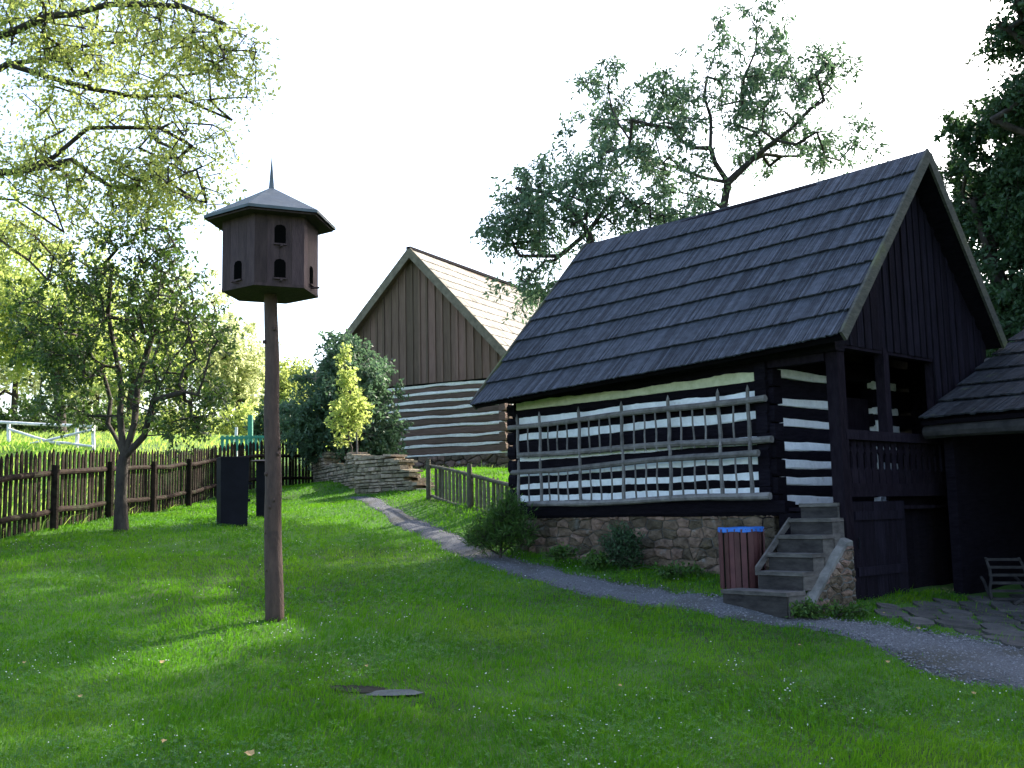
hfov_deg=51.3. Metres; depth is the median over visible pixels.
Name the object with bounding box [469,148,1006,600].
log house
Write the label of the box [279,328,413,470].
elder bush
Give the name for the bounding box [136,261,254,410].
tree
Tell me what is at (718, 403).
hay rack
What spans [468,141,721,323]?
broadleaf tree
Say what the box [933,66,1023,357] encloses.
broadleaf tree
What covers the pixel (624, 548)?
shrub
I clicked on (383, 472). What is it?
dry stone wall
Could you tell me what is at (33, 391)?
tree
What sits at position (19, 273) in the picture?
tree
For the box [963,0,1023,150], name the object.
broadleaf tree
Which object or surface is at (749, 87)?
broadleaf tree
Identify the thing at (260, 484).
black container
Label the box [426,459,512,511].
picket fence
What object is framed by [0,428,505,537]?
meadow grass
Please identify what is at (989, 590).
slatted rack
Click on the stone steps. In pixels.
(796, 567)
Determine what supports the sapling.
on the ground at (214, 687)
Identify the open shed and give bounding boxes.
[918,327,1023,594]
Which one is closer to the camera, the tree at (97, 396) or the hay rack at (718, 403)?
the hay rack at (718, 403)
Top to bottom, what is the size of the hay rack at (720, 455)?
0.767 m
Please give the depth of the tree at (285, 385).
58.82 m
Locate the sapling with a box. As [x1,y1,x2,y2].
[323,342,374,451]
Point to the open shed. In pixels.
(978, 415)
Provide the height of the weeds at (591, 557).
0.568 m
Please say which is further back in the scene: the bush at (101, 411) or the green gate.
the bush at (101, 411)
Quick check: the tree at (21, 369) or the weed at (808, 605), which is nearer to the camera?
the weed at (808, 605)
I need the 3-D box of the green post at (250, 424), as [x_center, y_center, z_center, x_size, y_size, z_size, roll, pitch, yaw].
[-8.364,1.712,34.060,0.154,1.435,0.140,-1,-7,0]
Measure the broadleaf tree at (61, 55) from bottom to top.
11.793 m
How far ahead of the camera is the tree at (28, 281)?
45.26 m
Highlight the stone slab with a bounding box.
[366,689,422,695]
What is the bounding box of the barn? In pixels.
[313,246,539,468]
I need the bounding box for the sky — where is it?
[0,0,1023,432]
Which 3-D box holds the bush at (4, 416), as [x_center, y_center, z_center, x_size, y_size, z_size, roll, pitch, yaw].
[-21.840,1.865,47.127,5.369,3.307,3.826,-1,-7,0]
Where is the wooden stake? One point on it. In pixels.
(356, 443)
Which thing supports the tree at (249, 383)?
on the ground at (214, 687)
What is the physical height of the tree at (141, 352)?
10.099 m
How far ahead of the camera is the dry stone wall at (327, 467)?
26.86 m
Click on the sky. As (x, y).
(391, 120)
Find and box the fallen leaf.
[244,750,254,754]
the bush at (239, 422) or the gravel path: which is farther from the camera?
the bush at (239, 422)
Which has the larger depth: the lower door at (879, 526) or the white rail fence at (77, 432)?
the white rail fence at (77, 432)
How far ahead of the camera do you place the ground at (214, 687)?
9.56 m
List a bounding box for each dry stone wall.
[312,452,369,489]
[353,454,444,494]
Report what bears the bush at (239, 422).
on the ground at (214, 687)
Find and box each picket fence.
[0,446,221,537]
[214,440,315,498]
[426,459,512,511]
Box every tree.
[0,0,289,281]
[0,181,76,356]
[0,196,246,531]
[0,221,40,349]
[0,223,144,432]
[0,287,73,416]
[42,349,148,428]
[64,254,204,409]
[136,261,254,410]
[193,311,281,414]
[253,354,322,414]
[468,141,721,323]
[536,0,891,224]
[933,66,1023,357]
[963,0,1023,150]
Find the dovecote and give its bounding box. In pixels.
[204,158,335,621]
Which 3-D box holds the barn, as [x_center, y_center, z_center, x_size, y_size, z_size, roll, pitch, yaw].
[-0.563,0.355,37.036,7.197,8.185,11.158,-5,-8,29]
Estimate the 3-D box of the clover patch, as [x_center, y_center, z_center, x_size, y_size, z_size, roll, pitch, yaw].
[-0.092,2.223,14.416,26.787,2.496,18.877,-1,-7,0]
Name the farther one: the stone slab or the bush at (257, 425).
the bush at (257, 425)
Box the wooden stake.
[356,432,357,453]
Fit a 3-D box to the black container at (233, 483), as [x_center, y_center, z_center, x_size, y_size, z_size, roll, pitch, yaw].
[-4.729,1.852,18.132,0.550,1.210,0.480,2,-8,-24]
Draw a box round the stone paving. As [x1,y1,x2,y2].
[874,594,1023,650]
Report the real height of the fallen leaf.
0.028 m
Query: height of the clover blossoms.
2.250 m
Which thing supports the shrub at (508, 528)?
on the ground at (214, 687)
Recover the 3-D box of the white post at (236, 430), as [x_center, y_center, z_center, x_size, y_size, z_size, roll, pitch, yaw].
[-8.939,1.893,34.542,0.118,0.988,0.103,2,-8,-24]
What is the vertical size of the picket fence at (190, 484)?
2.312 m
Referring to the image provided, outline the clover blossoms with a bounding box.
[3,498,1022,767]
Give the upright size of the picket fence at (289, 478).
1.785 m
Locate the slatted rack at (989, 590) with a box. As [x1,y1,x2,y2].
[980,557,1023,604]
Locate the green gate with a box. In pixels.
[220,435,263,450]
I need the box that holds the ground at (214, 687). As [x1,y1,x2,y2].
[0,431,1023,767]
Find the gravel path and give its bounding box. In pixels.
[351,497,1023,691]
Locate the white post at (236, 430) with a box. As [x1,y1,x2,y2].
[234,427,237,455]
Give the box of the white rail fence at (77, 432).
[0,421,95,449]
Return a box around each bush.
[0,390,82,432]
[47,395,154,432]
[126,397,223,434]
[206,396,262,435]
[241,395,322,441]
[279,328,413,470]
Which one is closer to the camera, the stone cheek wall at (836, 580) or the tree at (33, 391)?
the stone cheek wall at (836, 580)
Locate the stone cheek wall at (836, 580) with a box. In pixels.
[805,538,856,614]
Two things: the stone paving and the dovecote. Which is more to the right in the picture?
the stone paving
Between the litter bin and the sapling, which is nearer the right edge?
the litter bin
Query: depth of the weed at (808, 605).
11.01 m
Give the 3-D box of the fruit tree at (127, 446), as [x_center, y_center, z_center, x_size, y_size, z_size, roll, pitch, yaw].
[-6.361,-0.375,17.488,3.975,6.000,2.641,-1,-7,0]
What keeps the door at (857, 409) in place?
in the log house
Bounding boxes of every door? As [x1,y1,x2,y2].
[846,397,873,501]
[852,501,908,600]
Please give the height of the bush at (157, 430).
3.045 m
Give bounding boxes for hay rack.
[507,385,773,458]
[510,437,771,506]
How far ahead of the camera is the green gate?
33.03 m
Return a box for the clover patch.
[0,478,1023,767]
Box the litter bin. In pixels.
[718,526,765,588]
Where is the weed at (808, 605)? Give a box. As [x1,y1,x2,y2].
[785,596,871,619]
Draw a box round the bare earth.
[328,685,385,692]
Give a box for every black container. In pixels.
[216,456,251,526]
[251,459,281,517]
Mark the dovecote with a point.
(271, 233)
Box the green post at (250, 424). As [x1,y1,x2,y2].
[248,415,252,454]
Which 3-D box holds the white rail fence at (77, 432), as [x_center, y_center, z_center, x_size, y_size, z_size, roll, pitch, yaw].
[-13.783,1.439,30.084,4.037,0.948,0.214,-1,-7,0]
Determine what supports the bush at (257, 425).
on the ground at (214, 687)
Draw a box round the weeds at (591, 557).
[538,541,706,580]
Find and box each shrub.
[457,485,540,557]
[596,519,645,569]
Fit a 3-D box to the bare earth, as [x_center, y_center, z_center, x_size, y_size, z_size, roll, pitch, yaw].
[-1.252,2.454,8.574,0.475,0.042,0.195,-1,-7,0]
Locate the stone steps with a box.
[720,503,844,617]

